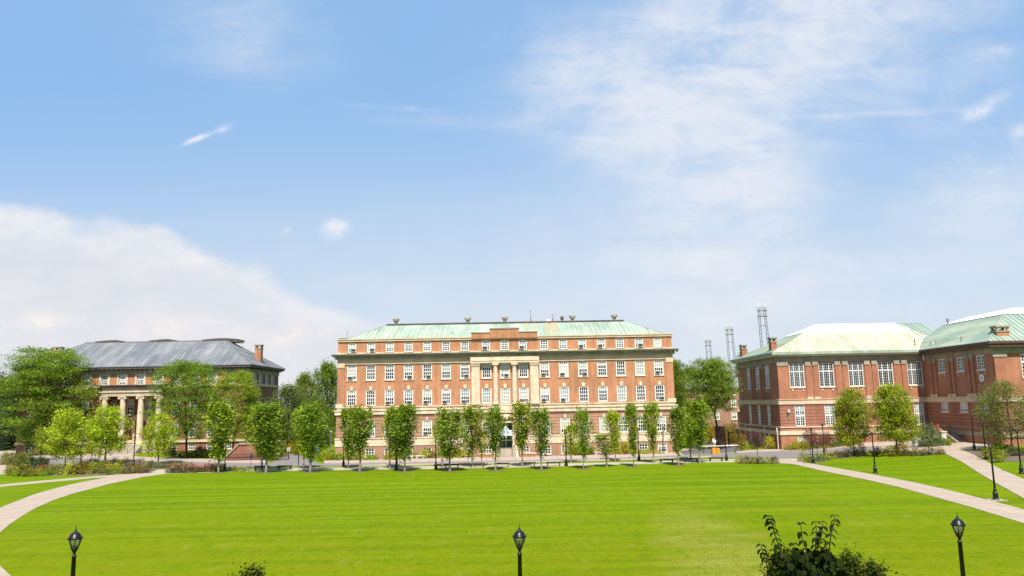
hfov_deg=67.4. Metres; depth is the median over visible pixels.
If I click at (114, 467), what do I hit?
shrub
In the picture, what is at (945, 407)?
window
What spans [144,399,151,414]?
window
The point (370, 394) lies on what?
window
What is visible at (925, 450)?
shrub
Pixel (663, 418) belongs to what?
window
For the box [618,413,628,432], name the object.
window
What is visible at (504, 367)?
window
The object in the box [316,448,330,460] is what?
shrub
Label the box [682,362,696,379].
shade tree
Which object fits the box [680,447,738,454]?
service road
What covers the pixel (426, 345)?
window
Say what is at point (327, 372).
shade tree
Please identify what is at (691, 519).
ground
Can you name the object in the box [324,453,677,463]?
sidewalk
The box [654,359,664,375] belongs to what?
window
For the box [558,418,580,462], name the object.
sapling
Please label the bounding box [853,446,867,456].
shrub
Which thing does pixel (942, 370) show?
window
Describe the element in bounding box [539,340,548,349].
window
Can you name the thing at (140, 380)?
window
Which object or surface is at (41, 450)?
young tree
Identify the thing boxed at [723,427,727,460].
street lamp
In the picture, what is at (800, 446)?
shrub
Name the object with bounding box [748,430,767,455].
purple tree
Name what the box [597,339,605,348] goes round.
window
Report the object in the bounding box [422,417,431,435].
window
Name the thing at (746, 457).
shrub
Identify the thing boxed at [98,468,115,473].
shrub
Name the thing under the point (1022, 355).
window
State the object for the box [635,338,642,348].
window
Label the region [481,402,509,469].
columnar tree
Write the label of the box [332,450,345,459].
shrub
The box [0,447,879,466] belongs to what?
road
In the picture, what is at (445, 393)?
window
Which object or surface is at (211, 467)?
rose bush
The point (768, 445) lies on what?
shrub
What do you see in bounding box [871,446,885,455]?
shrub
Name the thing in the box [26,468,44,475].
shrub
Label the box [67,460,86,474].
shrub
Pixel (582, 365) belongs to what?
window
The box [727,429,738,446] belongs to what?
iron gate
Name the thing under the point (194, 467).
rose bush
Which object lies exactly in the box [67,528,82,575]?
street lamp
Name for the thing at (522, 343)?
window
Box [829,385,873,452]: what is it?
maple tree
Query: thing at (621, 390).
window
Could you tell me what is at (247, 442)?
columnar tree
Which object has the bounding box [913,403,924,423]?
window
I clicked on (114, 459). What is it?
shrub
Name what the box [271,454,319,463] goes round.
driveway
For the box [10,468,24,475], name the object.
shrub
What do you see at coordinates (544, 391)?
window
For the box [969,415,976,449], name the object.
street lamp
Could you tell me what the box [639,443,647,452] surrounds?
window
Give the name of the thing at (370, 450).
window
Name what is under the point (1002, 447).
shrub
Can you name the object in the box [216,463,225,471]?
rose bush
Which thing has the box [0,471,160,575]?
path
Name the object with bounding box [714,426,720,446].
gate pier
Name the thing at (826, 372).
window
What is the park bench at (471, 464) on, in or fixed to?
on the walk
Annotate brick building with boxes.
[730,323,946,449]
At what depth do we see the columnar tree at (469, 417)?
88.04 m
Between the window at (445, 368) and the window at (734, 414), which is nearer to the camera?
the window at (445, 368)
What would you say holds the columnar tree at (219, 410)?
on the mulch ring
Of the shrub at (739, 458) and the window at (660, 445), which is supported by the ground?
the shrub at (739, 458)
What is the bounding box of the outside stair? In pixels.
[931,422,967,442]
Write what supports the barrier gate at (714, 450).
on the ground
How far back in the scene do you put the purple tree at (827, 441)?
94.87 m
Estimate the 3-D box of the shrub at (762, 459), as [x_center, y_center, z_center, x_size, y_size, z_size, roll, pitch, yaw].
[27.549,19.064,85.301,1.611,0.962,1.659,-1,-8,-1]
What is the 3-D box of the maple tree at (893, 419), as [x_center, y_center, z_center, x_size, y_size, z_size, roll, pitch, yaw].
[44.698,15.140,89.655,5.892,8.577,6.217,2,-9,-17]
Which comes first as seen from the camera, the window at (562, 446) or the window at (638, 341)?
the window at (562, 446)
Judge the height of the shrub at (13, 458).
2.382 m
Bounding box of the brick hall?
[330,310,678,458]
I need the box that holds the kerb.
[341,456,710,466]
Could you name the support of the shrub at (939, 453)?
on the ground
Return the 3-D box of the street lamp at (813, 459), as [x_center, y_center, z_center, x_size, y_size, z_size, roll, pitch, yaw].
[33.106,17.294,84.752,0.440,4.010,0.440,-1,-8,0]
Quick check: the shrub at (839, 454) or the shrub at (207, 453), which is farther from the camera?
the shrub at (207, 453)
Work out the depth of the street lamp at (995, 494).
52.68 m
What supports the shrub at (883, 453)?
on the planting bed at (818, 461)
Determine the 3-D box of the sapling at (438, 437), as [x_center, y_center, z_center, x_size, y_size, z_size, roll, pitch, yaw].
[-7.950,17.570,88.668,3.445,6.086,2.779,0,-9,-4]
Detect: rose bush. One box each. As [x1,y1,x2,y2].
[164,464,173,472]
[172,463,185,472]
[181,465,193,472]
[184,464,198,471]
[188,463,199,472]
[193,464,204,472]
[199,463,210,471]
[207,462,215,471]
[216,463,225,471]
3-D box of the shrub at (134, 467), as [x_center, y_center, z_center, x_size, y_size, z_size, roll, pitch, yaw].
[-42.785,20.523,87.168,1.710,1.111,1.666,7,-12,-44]
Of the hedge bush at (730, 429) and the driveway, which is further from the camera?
the hedge bush at (730, 429)
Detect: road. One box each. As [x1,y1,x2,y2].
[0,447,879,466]
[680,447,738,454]
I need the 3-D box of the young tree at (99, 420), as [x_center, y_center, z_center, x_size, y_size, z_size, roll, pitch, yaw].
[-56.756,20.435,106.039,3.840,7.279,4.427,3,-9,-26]
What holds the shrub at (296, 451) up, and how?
on the ground
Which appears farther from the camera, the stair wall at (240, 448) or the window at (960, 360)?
the stair wall at (240, 448)
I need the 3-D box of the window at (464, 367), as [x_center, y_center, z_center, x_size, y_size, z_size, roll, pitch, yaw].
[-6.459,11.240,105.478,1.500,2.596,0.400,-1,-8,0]
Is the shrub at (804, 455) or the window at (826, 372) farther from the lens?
the window at (826, 372)
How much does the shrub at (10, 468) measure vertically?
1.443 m
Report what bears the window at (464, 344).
in the brick hall
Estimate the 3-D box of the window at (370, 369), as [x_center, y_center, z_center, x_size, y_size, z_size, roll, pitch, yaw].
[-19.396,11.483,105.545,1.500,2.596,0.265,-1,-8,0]
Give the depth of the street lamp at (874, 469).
72.51 m
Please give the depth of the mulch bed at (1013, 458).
77.18 m
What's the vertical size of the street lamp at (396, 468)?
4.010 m
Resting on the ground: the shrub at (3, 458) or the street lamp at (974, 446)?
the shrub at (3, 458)
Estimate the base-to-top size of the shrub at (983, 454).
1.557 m
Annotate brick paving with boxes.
[0,465,6,473]
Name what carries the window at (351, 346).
in the brick hall
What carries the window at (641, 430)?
in the brick hall
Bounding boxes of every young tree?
[16,423,38,452]
[29,423,53,455]
[37,405,98,465]
[77,401,141,459]
[85,412,113,460]
[138,410,180,461]
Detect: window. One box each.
[27,401,34,416]
[82,400,88,415]
[84,375,89,385]
[101,375,107,384]
[112,400,116,415]
[119,375,125,384]
[126,399,133,415]
[137,374,143,384]
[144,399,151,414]
[188,444,194,449]
[347,343,355,353]
[347,365,356,380]
[347,386,355,405]
[364,448,373,457]
[365,364,375,380]
[366,386,374,405]
[367,343,375,352]
[367,421,374,436]
[384,364,394,380]
[385,342,393,352]
[385,386,393,404]
[404,342,412,352]
[404,364,413,379]
[404,385,412,404]
[422,363,432,379]
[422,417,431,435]
[423,342,431,351]
[423,385,431,404]
[441,363,451,379]
[441,385,450,403]
[442,341,449,351]
[460,341,469,351]
[460,363,470,378]
[460,384,469,403]
[481,363,491,378]
[482,339,489,350]
[482,384,491,403]
[483,446,491,452]
[500,339,508,350]
[500,363,510,378]
[501,384,509,402]
[518,339,527,350]
[518,362,528,377]
[519,383,528,402]
[520,446,529,454]
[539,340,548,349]
[539,361,549,377]
[540,383,549,402]
[543,445,551,454]
[558,339,566,349]
[558,361,568,377]
[559,383,568,401]
[560,414,569,433]
[561,445,569,454]
[578,339,586,349]
[578,360,588,376]
[579,382,588,401]
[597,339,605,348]
[597,360,607,376]
[598,382,607,401]
[599,414,609,432]
[615,338,624,348]
[616,360,625,376]
[617,381,626,400]
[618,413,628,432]
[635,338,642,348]
[635,359,645,375]
[636,381,645,400]
[637,414,646,432]
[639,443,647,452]
[653,338,662,347]
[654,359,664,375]
[655,381,664,399]
[656,413,666,431]
[658,443,667,452]
[731,412,737,419]
[747,368,750,392]
[749,405,751,423]
[755,367,759,391]
[757,405,760,423]
[765,365,769,391]
[767,405,770,424]
[789,364,805,390]
[795,405,805,425]
[818,363,835,390]
[824,405,834,425]
[848,362,865,389]
[877,362,893,386]
[907,361,924,388]
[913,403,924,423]
[938,359,945,376]
[941,402,949,412]
[956,357,964,375]
[959,402,968,412]
[976,355,985,373]
[1020,354,1023,378]
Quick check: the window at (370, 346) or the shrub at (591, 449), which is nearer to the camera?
the shrub at (591, 449)
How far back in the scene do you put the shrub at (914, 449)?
86.73 m
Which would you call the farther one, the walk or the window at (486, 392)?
the window at (486, 392)
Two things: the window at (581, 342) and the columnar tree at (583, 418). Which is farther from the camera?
the window at (581, 342)
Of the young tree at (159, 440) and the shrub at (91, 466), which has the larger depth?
the young tree at (159, 440)
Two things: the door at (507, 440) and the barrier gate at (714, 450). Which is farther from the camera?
the door at (507, 440)
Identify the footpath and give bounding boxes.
[0,474,130,486]
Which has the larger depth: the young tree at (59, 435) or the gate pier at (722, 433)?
the gate pier at (722, 433)
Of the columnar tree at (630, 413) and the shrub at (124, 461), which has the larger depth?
the shrub at (124, 461)
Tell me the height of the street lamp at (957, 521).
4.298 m
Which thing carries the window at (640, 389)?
in the brick hall
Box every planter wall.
[478,453,492,457]
[520,452,535,456]
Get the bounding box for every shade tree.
[0,371,12,434]
[0,372,19,443]
[265,381,308,450]
[284,368,320,443]
[286,394,335,451]
[310,357,336,439]
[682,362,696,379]
[732,352,747,376]
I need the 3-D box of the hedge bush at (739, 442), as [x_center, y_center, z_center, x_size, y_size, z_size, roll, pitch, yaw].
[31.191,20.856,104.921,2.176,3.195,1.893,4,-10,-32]
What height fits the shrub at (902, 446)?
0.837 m
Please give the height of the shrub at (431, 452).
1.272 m
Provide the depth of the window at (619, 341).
106.09 m
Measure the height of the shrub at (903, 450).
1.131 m
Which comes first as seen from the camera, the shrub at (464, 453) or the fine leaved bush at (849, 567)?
the fine leaved bush at (849, 567)
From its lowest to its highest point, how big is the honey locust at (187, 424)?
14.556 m
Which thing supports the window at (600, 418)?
in the brick hall
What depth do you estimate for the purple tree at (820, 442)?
90.80 m
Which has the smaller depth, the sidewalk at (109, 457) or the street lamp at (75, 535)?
the street lamp at (75, 535)
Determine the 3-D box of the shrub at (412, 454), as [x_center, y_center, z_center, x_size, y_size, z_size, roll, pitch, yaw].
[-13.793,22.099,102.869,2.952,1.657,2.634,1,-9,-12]
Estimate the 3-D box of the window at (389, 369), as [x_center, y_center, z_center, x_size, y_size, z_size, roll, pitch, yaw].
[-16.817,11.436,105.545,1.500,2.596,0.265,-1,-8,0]
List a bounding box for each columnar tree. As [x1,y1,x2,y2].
[201,396,241,471]
[240,407,279,469]
[242,398,285,471]
[286,405,317,468]
[291,400,332,471]
[336,404,355,468]
[341,404,378,471]
[379,400,407,465]
[387,397,420,470]
[430,406,468,470]
[455,401,488,466]
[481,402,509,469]
[506,399,533,466]
[527,404,554,469]
[570,403,595,468]
[601,407,623,460]
[622,400,640,466]
[640,400,661,462]
[662,404,691,464]
[680,398,699,460]
[683,395,716,462]
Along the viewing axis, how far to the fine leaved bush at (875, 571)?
9.74 m
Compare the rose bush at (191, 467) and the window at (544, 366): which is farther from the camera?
the window at (544, 366)
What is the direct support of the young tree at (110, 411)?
on the ground
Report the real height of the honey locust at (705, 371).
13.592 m
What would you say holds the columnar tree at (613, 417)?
on the ground
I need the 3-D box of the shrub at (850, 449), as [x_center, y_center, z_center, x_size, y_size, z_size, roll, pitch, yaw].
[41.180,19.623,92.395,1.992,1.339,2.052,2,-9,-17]
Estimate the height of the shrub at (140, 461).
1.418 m
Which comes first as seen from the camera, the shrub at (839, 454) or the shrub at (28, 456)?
the shrub at (839, 454)
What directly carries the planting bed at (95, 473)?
on the ground
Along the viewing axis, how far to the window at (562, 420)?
104.39 m
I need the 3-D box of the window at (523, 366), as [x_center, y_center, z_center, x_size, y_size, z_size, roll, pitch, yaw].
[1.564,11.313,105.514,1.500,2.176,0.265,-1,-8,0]
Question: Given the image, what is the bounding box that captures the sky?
[0,0,1023,407]
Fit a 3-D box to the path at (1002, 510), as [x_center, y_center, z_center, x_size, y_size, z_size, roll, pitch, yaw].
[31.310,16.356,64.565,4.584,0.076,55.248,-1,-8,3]
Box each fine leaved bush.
[232,558,266,575]
[759,542,802,575]
[828,542,868,575]
[855,552,897,575]
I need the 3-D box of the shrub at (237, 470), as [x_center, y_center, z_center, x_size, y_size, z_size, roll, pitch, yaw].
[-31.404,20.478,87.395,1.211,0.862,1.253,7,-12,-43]
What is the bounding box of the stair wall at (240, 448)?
[224,441,282,459]
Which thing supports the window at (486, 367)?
in the brick hall
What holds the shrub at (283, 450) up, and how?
on the ground
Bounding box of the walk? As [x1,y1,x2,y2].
[146,458,806,475]
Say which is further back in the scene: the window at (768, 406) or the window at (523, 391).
the window at (768, 406)
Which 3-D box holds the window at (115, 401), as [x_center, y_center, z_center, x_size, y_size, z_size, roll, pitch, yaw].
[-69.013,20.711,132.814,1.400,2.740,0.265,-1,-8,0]
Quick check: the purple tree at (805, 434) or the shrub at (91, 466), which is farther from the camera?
the purple tree at (805, 434)
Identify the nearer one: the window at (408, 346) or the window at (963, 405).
the window at (963, 405)
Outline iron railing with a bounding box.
[227,453,288,460]
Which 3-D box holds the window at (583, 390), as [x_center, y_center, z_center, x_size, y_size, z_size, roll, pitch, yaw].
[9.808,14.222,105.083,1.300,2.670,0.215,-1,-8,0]
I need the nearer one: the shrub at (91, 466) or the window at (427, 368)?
the shrub at (91, 466)
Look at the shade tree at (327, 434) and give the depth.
119.89 m
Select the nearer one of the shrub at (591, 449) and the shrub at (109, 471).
the shrub at (109, 471)
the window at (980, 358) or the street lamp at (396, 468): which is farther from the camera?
the window at (980, 358)
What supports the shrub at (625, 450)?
on the planting bed
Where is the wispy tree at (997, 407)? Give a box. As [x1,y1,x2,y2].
[971,377,1023,449]
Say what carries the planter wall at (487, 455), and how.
on the planting bed
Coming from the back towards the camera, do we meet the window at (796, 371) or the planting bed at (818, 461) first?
the window at (796, 371)
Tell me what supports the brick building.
on the ground
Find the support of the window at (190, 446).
in the portico hall
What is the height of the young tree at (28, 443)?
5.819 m
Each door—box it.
[135,421,145,439]
[500,423,512,446]
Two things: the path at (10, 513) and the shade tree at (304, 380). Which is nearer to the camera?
the path at (10, 513)
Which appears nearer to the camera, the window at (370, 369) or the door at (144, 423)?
the window at (370, 369)
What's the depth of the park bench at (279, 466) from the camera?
88.61 m
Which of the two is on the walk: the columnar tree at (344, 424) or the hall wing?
the columnar tree at (344, 424)
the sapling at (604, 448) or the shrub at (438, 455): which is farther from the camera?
the shrub at (438, 455)
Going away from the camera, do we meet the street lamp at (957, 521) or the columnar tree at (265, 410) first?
the street lamp at (957, 521)
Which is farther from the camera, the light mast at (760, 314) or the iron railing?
the light mast at (760, 314)
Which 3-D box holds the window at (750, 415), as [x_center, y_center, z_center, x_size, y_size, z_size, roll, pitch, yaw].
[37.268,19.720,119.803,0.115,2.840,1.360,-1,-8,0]
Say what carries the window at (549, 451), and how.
in the brick hall
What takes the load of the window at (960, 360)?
in the hall wing
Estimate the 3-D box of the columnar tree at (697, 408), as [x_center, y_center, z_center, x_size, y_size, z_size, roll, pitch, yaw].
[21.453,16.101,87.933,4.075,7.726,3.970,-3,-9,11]
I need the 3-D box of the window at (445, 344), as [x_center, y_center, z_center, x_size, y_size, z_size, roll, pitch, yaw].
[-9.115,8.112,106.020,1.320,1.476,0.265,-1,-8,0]
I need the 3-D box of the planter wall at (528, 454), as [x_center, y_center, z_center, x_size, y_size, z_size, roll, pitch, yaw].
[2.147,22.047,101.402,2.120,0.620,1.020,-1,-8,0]
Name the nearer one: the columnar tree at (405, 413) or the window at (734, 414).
the columnar tree at (405, 413)
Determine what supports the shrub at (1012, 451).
on the mulch bed at (1013, 458)
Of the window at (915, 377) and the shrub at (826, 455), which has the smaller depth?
the shrub at (826, 455)
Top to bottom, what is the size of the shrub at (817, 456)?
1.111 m
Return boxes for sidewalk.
[0,450,268,463]
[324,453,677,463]
[735,440,922,452]
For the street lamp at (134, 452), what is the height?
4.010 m
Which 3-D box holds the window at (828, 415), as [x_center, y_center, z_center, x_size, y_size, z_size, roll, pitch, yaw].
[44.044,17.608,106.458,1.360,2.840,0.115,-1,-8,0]
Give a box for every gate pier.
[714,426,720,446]
[720,426,724,446]
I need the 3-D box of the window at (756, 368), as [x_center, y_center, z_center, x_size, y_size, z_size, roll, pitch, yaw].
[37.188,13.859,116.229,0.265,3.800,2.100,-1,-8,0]
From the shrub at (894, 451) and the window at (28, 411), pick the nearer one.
the shrub at (894, 451)
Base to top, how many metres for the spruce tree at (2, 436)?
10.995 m
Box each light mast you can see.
[705,340,713,373]
[725,327,737,375]
[757,302,768,347]
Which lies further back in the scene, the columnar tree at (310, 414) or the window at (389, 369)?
the window at (389, 369)
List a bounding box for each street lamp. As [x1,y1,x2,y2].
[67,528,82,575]
[132,436,135,466]
[394,436,397,470]
[434,434,437,469]
[512,525,525,575]
[564,431,567,465]
[637,428,640,460]
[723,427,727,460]
[809,427,814,462]
[870,431,877,472]
[950,515,965,575]
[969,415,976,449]
[981,420,988,458]
[987,442,999,499]
[1014,428,1023,473]
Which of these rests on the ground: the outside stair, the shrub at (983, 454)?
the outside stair
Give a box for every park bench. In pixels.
[278,465,292,469]
[469,463,484,467]
[708,457,723,460]
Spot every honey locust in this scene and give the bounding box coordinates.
[0,344,114,453]
[139,358,235,458]
[197,369,264,448]
[673,357,689,408]
[679,356,744,448]
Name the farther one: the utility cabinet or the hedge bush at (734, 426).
the hedge bush at (734, 426)
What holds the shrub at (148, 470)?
on the ground
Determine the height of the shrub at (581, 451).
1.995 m
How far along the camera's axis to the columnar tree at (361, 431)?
84.39 m
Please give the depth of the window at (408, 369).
105.57 m
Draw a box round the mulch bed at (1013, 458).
[967,450,1023,461]
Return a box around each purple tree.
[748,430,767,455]
[799,429,817,454]
[808,430,826,449]
[818,431,835,450]
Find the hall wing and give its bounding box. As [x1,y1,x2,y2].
[918,308,1023,445]
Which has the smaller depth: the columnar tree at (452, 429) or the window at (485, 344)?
the columnar tree at (452, 429)
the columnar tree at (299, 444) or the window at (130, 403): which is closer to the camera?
the columnar tree at (299, 444)
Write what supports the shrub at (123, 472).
on the planting bed at (95, 473)
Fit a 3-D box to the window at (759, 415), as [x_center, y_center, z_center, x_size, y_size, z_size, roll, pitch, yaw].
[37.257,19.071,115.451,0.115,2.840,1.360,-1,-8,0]
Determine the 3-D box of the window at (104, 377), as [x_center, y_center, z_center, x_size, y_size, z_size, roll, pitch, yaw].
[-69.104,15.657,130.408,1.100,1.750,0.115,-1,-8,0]
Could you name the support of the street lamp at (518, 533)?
on the ground
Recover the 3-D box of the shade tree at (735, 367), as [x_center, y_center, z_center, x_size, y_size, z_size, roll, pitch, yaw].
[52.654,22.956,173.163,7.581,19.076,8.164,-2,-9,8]
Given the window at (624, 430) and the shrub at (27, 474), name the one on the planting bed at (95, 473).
the shrub at (27, 474)
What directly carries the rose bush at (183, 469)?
on the ground
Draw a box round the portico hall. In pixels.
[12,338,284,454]
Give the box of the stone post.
[939,431,946,442]
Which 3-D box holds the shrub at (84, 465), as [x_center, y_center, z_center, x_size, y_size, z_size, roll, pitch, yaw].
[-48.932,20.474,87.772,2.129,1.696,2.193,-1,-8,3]
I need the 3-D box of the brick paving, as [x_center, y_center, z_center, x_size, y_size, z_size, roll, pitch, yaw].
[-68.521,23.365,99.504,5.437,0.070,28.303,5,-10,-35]
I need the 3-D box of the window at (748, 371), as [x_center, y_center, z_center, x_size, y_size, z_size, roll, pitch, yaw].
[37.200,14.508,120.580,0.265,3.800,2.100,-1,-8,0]
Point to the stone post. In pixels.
(943, 434)
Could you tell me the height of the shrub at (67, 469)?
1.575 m
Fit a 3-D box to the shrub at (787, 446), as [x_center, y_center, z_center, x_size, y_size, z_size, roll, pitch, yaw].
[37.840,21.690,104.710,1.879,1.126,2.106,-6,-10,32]
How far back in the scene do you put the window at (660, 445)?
103.82 m
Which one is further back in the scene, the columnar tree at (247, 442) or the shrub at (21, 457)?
the shrub at (21, 457)
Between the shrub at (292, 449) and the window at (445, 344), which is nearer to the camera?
the window at (445, 344)
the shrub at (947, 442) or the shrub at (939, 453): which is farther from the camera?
the shrub at (947, 442)
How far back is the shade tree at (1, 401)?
166.03 m
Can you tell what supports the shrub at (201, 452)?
on the ground
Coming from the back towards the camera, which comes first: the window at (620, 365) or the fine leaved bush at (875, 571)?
the window at (620, 365)
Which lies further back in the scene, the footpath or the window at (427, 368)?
the window at (427, 368)
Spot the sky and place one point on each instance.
(291, 178)
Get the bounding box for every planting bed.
[7,464,214,475]
[810,452,935,462]
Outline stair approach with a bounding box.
[111,454,135,455]
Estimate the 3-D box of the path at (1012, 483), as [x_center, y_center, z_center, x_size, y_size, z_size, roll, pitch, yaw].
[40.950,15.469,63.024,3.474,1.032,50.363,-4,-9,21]
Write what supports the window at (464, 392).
in the brick hall
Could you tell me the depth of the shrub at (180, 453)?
113.54 m
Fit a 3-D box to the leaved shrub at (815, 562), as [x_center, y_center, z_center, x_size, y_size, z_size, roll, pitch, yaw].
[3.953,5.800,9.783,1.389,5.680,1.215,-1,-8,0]
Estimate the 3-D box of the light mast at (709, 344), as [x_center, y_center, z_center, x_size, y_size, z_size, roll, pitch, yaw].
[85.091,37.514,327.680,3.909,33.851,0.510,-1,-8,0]
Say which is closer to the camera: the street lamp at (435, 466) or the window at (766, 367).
the street lamp at (435, 466)
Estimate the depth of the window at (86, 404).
129.79 m
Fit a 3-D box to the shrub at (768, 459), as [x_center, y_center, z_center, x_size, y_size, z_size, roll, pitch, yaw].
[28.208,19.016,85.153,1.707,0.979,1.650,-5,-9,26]
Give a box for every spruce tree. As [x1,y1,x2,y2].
[0,391,18,450]
[0,412,6,448]
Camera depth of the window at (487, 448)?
103.83 m
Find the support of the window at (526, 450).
in the brick hall
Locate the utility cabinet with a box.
[912,437,920,446]
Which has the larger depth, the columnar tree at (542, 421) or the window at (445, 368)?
the window at (445, 368)
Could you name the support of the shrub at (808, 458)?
on the ground
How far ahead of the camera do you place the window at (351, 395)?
105.08 m
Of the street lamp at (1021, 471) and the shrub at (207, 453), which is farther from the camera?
the shrub at (207, 453)
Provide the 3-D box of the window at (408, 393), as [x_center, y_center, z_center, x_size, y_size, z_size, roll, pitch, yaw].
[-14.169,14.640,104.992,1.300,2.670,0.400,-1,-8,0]
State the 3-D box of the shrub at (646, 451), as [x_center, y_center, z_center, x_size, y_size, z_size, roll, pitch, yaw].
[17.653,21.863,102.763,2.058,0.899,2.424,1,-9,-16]
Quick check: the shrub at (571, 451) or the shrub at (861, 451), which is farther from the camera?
the shrub at (571, 451)
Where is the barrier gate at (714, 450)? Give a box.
[702,445,737,453]
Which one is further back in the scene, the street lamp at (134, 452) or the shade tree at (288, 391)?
the shade tree at (288, 391)
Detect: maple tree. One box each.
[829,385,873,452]
[863,381,923,453]
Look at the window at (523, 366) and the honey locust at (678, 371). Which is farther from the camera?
the honey locust at (678, 371)
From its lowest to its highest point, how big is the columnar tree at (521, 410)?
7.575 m
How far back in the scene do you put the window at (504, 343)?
106.09 m
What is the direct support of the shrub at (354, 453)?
on the planting bed
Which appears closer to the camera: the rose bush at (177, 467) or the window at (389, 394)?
the rose bush at (177, 467)
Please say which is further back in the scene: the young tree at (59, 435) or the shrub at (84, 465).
the young tree at (59, 435)
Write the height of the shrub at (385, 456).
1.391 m
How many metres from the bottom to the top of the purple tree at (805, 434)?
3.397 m
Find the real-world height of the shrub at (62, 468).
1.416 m
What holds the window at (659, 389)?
in the brick hall
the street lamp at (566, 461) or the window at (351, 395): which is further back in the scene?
the window at (351, 395)
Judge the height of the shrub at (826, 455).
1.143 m
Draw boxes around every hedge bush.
[704,421,714,444]
[723,420,734,443]
[727,420,742,442]
[734,433,748,450]
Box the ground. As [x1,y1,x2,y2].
[0,409,1023,575]
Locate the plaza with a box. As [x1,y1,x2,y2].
[879,442,990,454]
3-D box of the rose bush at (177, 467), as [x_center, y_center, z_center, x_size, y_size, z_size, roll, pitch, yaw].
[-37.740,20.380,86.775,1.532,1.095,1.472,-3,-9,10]
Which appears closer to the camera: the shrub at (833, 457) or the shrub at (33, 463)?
the shrub at (833, 457)
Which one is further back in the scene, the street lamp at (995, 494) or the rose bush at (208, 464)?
the rose bush at (208, 464)
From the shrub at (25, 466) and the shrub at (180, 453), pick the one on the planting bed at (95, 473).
the shrub at (25, 466)
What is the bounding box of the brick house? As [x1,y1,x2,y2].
[675,377,739,433]
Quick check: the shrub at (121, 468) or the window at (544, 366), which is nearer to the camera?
the shrub at (121, 468)
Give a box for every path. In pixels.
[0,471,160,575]
[778,458,1023,523]
[947,451,1023,498]
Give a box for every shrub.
[0,451,11,464]
[1,463,17,475]
[4,450,20,466]
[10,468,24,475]
[12,452,33,466]
[15,461,35,475]
[19,454,51,468]
[22,468,44,476]
[24,451,32,459]
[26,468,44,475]
[35,465,49,470]
[37,469,52,475]
[46,464,61,473]
[54,463,66,474]
[57,461,78,474]
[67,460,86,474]
[71,461,92,474]
[83,460,101,473]
[91,460,109,472]
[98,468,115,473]
[102,460,119,471]
[108,456,118,465]
[111,463,120,472]
[116,464,130,472]
[119,457,137,466]
[119,466,133,473]
[127,464,142,472]
[131,457,144,467]
[133,465,148,473]
[142,465,153,472]
[162,445,177,456]
[171,450,188,457]
[181,449,199,457]
[190,443,208,457]
[202,448,217,457]
[230,465,238,471]
[268,443,281,459]
[279,440,287,456]
[288,441,298,453]
[290,444,308,455]
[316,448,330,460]
[320,448,332,460]
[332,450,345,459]
[344,450,358,459]
[365,454,379,459]
[382,452,394,459]
[401,447,418,458]
[418,448,431,457]
[427,451,434,457]
[432,448,443,457]
[455,448,469,457]
[562,444,579,454]
[573,444,592,455]
[580,446,594,454]
[618,440,632,453]
[637,449,650,453]
[734,454,745,463]
[740,455,752,463]
[746,455,760,463]
[753,456,765,463]
[755,514,845,575]
[759,456,773,463]
[760,436,776,448]
[770,455,779,462]
[782,444,796,449]
[790,438,810,449]
[797,451,808,461]
[802,454,811,462]
[810,451,827,460]
[818,451,831,459]
[825,450,837,458]
[829,438,842,447]
[833,450,843,457]
[839,448,853,456]
[848,446,859,456]
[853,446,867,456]
[864,450,875,456]
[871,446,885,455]
[878,446,897,456]
[887,447,902,455]
[893,442,907,448]
[898,446,912,455]
[908,446,925,455]
[913,422,944,446]
[920,446,934,454]
[928,437,954,445]
[935,447,945,454]
[977,446,1000,458]
[989,454,1005,461]
[992,442,1013,449]
[993,449,1009,457]
[1005,446,1023,455]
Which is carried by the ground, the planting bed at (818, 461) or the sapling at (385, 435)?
the planting bed at (818, 461)
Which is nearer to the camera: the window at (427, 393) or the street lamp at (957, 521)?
the street lamp at (957, 521)
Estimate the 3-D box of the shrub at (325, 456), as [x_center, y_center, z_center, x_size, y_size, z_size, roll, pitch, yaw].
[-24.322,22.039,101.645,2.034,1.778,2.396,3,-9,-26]
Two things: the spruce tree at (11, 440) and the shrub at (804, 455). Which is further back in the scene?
the spruce tree at (11, 440)
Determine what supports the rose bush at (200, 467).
on the ground
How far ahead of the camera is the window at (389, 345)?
106.09 m
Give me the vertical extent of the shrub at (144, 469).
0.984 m
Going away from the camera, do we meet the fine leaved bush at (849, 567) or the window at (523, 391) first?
the fine leaved bush at (849, 567)
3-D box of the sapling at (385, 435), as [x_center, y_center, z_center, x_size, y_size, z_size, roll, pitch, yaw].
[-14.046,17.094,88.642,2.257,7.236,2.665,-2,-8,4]
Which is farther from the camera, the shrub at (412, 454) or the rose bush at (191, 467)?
the shrub at (412, 454)
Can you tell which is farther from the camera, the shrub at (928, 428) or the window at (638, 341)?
the window at (638, 341)
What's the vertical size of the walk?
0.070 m
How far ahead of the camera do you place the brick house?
157.84 m
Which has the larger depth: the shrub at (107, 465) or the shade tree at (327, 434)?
the shade tree at (327, 434)
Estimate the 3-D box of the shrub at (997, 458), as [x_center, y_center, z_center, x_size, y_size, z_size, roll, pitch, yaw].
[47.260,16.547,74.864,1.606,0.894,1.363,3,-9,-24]
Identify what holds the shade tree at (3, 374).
on the ground
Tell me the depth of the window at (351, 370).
105.60 m
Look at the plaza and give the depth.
90.60 m
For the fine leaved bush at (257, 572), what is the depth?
9.87 m
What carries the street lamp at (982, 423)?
on the mulch bed at (1013, 458)
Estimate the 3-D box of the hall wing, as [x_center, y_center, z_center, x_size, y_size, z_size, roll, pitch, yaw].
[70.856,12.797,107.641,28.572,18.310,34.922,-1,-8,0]
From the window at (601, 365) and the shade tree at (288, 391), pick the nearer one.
the window at (601, 365)
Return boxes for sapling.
[380,413,393,467]
[429,414,449,466]
[474,427,487,465]
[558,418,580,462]
[589,431,625,466]
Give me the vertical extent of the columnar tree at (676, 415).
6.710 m
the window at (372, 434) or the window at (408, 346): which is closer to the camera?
the window at (372, 434)
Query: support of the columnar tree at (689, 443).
on the walk

